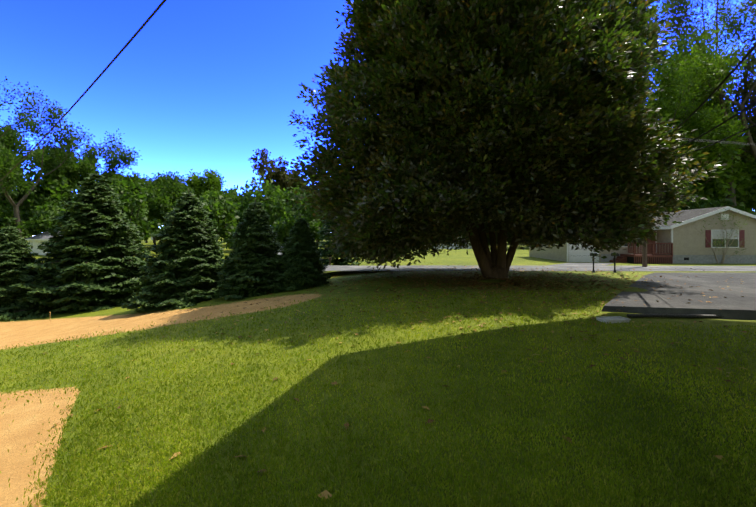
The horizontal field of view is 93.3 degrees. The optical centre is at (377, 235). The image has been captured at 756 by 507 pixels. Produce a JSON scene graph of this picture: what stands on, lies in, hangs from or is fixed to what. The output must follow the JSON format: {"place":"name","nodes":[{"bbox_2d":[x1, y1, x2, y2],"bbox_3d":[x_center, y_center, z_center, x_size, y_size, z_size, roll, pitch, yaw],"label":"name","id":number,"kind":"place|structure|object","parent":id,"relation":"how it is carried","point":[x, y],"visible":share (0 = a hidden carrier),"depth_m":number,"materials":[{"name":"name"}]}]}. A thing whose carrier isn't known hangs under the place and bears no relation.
{"place":"outdoors","nodes":[
{"label":"outdoors","id":0,"kind":"place"},
{"bbox_2d":[0,236,755,506],"bbox_3d":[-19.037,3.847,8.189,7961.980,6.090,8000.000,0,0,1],"label":"ground","id":1,"kind":"structure","parent":0,"point":[22,430],"depth_m":7.61,"materials":[{"name":"green plant"}]},
{"bbox_2d":[0,224,41,315],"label":"conifer","id":2,"kind":"object","parent":1,"relation":"on","point":[16,257],"visible":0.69,"depth_m":24.38,"materials":[{"name":"green plant"}]},
{"bbox_2d":[0,76,56,149],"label":"tree","id":3,"kind":"object","parent":1,"relation":"on","point":[28,101],"visible":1,"depth_m":51.70,"materials":[{"name":"green plant"}]},
{"bbox_2d":[25,231,60,254],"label":"house","id":4,"kind":"structure","parent":1,"relation":"on","point":[35,241],"depth_m":71.53,"materials":[{"name":"white glass"}]},
{"bbox_2d":[0,99,94,236],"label":"tree","id":5,"kind":"object","parent":1,"relation":"on","point":[10,159],"visible":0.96,"depth_m":78.63,"materials":[{"name":"green plant"}]},
{"bbox_2d":[0,171,151,320],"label":"conifer","id":6,"kind":"object","parent":1,"relation":"on","point":[92,262],"visible":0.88,"depth_m":25.19,"materials":[{"name":"green plant"}]},
{"bbox_2d":[28,129,142,200],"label":"tree","id":7,"kind":"object","parent":1,"relation":"on","point":[80,169],"visible":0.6,"depth_m":96.63,"materials":[{"name":"green plant"}]},
{"bbox_2d":[101,170,152,220],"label":"tree","id":8,"kind":"object","parent":1,"relation":"on","point":[143,181],"visible":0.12,"depth_m":106.01,"materials":[{"name":"green plant"}]},
{"bbox_2d":[0,201,331,248],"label":"understorey leaves","id":9,"kind":"object","parent":1,"relation":"on","point":[30,224],"visible":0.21,"depth_m":75.59,"materials":[{"name":"green plant"}]},
{"bbox_2d":[13,183,319,244],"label":"tree belt","id":10,"kind":"object","parent":1,"relation":"on","point":[235,191],"depth_m":113.37,"materials":[{"name":"green plant"}]},
{"bbox_2d":[144,171,194,223],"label":"tree","id":11,"kind":"object","parent":1,"relation":"on","point":[163,186],"visible":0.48,"depth_m":92.93,"materials":[{"name":"green plant"}]},
{"bbox_2d":[121,188,224,312],"bbox_3d":[-11.265,0.679,21.699,6.330,7.265,6.324,0,0,1],"label":"conifer","id":12,"kind":"object","parent":1,"relation":"on","point":[185,267],"visible":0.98,"depth_m":20.54,"materials":[{"name":"green plant"}]},
{"bbox_2d":[0,160,371,240],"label":"tree belt","id":13,"kind":"object","parent":1,"relation":"on","point":[274,204],"visible":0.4,"depth_m":83.96,"materials":[{"name":"green plant"}]},
{"bbox_2d":[176,169,226,199],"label":"tree","id":14,"kind":"object","parent":1,"relation":"on","point":[198,184],"visible":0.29,"depth_m":122.25,"materials":[{"name":"green plant"}]},
{"bbox_2d":[198,187,247,217],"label":"tree","id":15,"kind":"object","parent":1,"relation":"on","point":[224,193],"visible":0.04,"depth_m":107.02,"materials":[{"name":"green plant"}]},
{"bbox_2d":[214,198,285,299],"bbox_3d":[-6.896,0.674,20.005,4.363,5.735,4.410,0,0,1],"label":"conifer","id":16,"kind":"object","parent":1,"relation":"on","point":[248,269],"visible":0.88,"depth_m":19.17,"materials":[{"name":"green plant"}]},
{"bbox_2d":[248,148,302,204],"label":"tree","id":17,"kind":"object","parent":1,"relation":"on","point":[279,176],"visible":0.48,"depth_m":108.03,"materials":[{"name":"green plant"}]},
{"bbox_2d":[271,214,330,290],"bbox_3d":[-4.354,1.001,19.977,3.698,4.324,3.431,0,0,1],"label":"conifer","id":18,"kind":"object","parent":1,"relation":"on","point":[300,262],"visible":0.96,"depth_m":19.13,"materials":[{"name":"green plant"}]},
{"bbox_2d":[317,195,360,265],"bbox_3d":[-3.320,-0.788,30.752,4.094,7.741,4.268,0,0,-18],"label":"tree","id":19,"kind":"object","parent":1,"relation":"on","point":[324,251],"visible":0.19,"depth_m":30.11,"materials":[{"name":"green plant"}]},
{"bbox_2d":[0,0,755,266],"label":"utility lines","id":20,"kind":"object","parent":1,"relation":"on","point":[644,256],"visible":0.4,"depth_m":9.30,"materials":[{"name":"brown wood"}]},
{"bbox_2d":[42,262,748,498],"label":"fallen leaves","id":21,"kind":"object","parent":1,"relation":"on","point":[325,493],"visible":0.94,"depth_m":16.14,"materials":[{"name":"brown plant"}]},
{"bbox_2d":[430,240,471,248],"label":"house","id":22,"kind":"structure","parent":1,"relation":"on","point":[453,247],"depth_m":62.52,"materials":[{"name":"grey glass"}]},
{"bbox_2d":[287,0,726,278],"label":"magnolia tree","id":23,"kind":"object","parent":1,"relation":"on","point":[483,126],"visible":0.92,"depth_m":15.76,"materials":[{"name":"green plant"}]},
{"bbox_2d":[590,253,596,272],"bbox_3d":[13.512,1.734,22.374,0.209,1.333,0.512,0,0,1],"label":"mailbox","id":24,"kind":"object","parent":1,"relation":"on","point":[593,270],"visible":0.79,"depth_m":22.34,"materials":[{"name":"black metal"}]},
{"bbox_2d":[596,316,630,323],"bbox_3d":[6.963,2.489,10.562,0.780,0.110,0.400,0,0,-8],"label":"stepping stone","id":25,"kind":"object","parent":1,"relation":"on","point":[615,319],"depth_m":10.52,"materials":[{"name":"stone"}]},
{"bbox_2d":[611,253,618,272],"bbox_3d":[14.828,1.734,22.353,0.209,1.333,0.512,0,0,1],"label":"mailbox","id":26,"kind":"object","parent":1,"relation":"on","point":[617,254],"visible":0.83,"depth_m":22.32,"materials":[{"name":"black metal"}]},
{"bbox_2d":[529,206,755,263],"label":"neighbour house","id":27,"kind":"structure","parent":1,"relation":"on","point":[683,242],"depth_m":29.45,"materials":[{"name":"beige"}]},
{"bbox_2d":[627,314,723,317],"bbox_3d":[11.407,2.473,11.132,7.588,0.215,0.191,0,0,-3],"label":"drain pipe","id":28,"kind":"object","parent":1,"relation":"on","point":[672,316],"visible":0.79,"depth_m":11.00,"materials":[{"name":"black plastic"}]},
{"bbox_2d":[602,272,755,319],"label":"asphalt pad","id":29,"kind":"object","parent":1,"relation":"on","point":[730,302],"visible":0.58,"depth_m":13.48,"materials":[{"name":"grey asphalt"}]},
{"bbox_2d":[606,115,755,210],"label":"tree belt","id":30,"kind":"object","parent":1,"relation":"on","point":[743,185],"visible":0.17,"depth_m":59.94,"materials":[{"name":"green plant"}]},
{"bbox_2d":[645,11,754,210],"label":"tree","id":31,"kind":"object","parent":1,"relation":"on","point":[678,104],"visible":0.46,"depth_m":54.65,"materials":[{"name":"green plant"}]},
{"bbox_2d":[648,0,755,206],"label":"tree","id":32,"kind":"object","parent":1,"relation":"on","point":[731,26],"visible":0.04,"depth_m":61.59,"materials":[{"name":"green plant"}]},
{"bbox_2d":[652,198,755,210],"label":"tree belt","id":33,"kind":"object","parent":1,"relation":"on","point":[696,206],"depth_m":94.01,"materials":[{"name":"green plant"}]},
{"bbox_2d":[653,42,755,198],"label":"tree","id":34,"kind":"object","parent":1,"relation":"on","point":[730,90],"depth_m":66.73,"materials":[{"name":"green plant"}]},
{"bbox_2d":[655,0,755,172],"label":"tree","id":35,"kind":"object","parent":1,"relation":"on","point":[750,87],"visible":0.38,"depth_m":59.45,"materials":[{"name":"green plant"}]},
{"bbox_2d":[676,194,755,214],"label":"understorey leaves","id":36,"kind":"object","parent":1,"relation":"on","point":[705,203],"visible":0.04,"depth_m":56.41,"materials":[{"name":"green plant"}]},
{"bbox_2d":[693,209,746,263],"bbox_3d":[27.712,0.085,29.205,3.111,4.663,3.671,0,0,-40],"label":"bare shrub","id":37,"kind":"object","parent":1,"relation":"on","point":[723,256],"visible":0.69,"depth_m":28.96,"materials":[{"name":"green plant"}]},
{"bbox_2d":[710,93,755,167],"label":"tree","id":38,"kind":"object","parent":1,"relation":"on","point":[752,130],"visible":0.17,"depth_m":63.98,"materials":[{"name":"green plant"}]},
{"bbox_2d":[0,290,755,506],"bbox_3d":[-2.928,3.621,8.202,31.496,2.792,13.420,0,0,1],"label":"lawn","id":39,"kind":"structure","parent":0,"point":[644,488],"depth_m":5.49,"materials":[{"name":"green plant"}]},
{"bbox_2d":[0,0,755,235],"label":"sky","id":40,"kind":"structure","parent":0,"point":[204,84],"materials":[{"name":"blue"}]},
{"bbox_2d":[277,246,755,270],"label":"road","id":41,"kind":"structure","parent":0,"point":[577,266],"depth_m":25.02,"materials":[{"name":"grey asphalt"}]}
]}

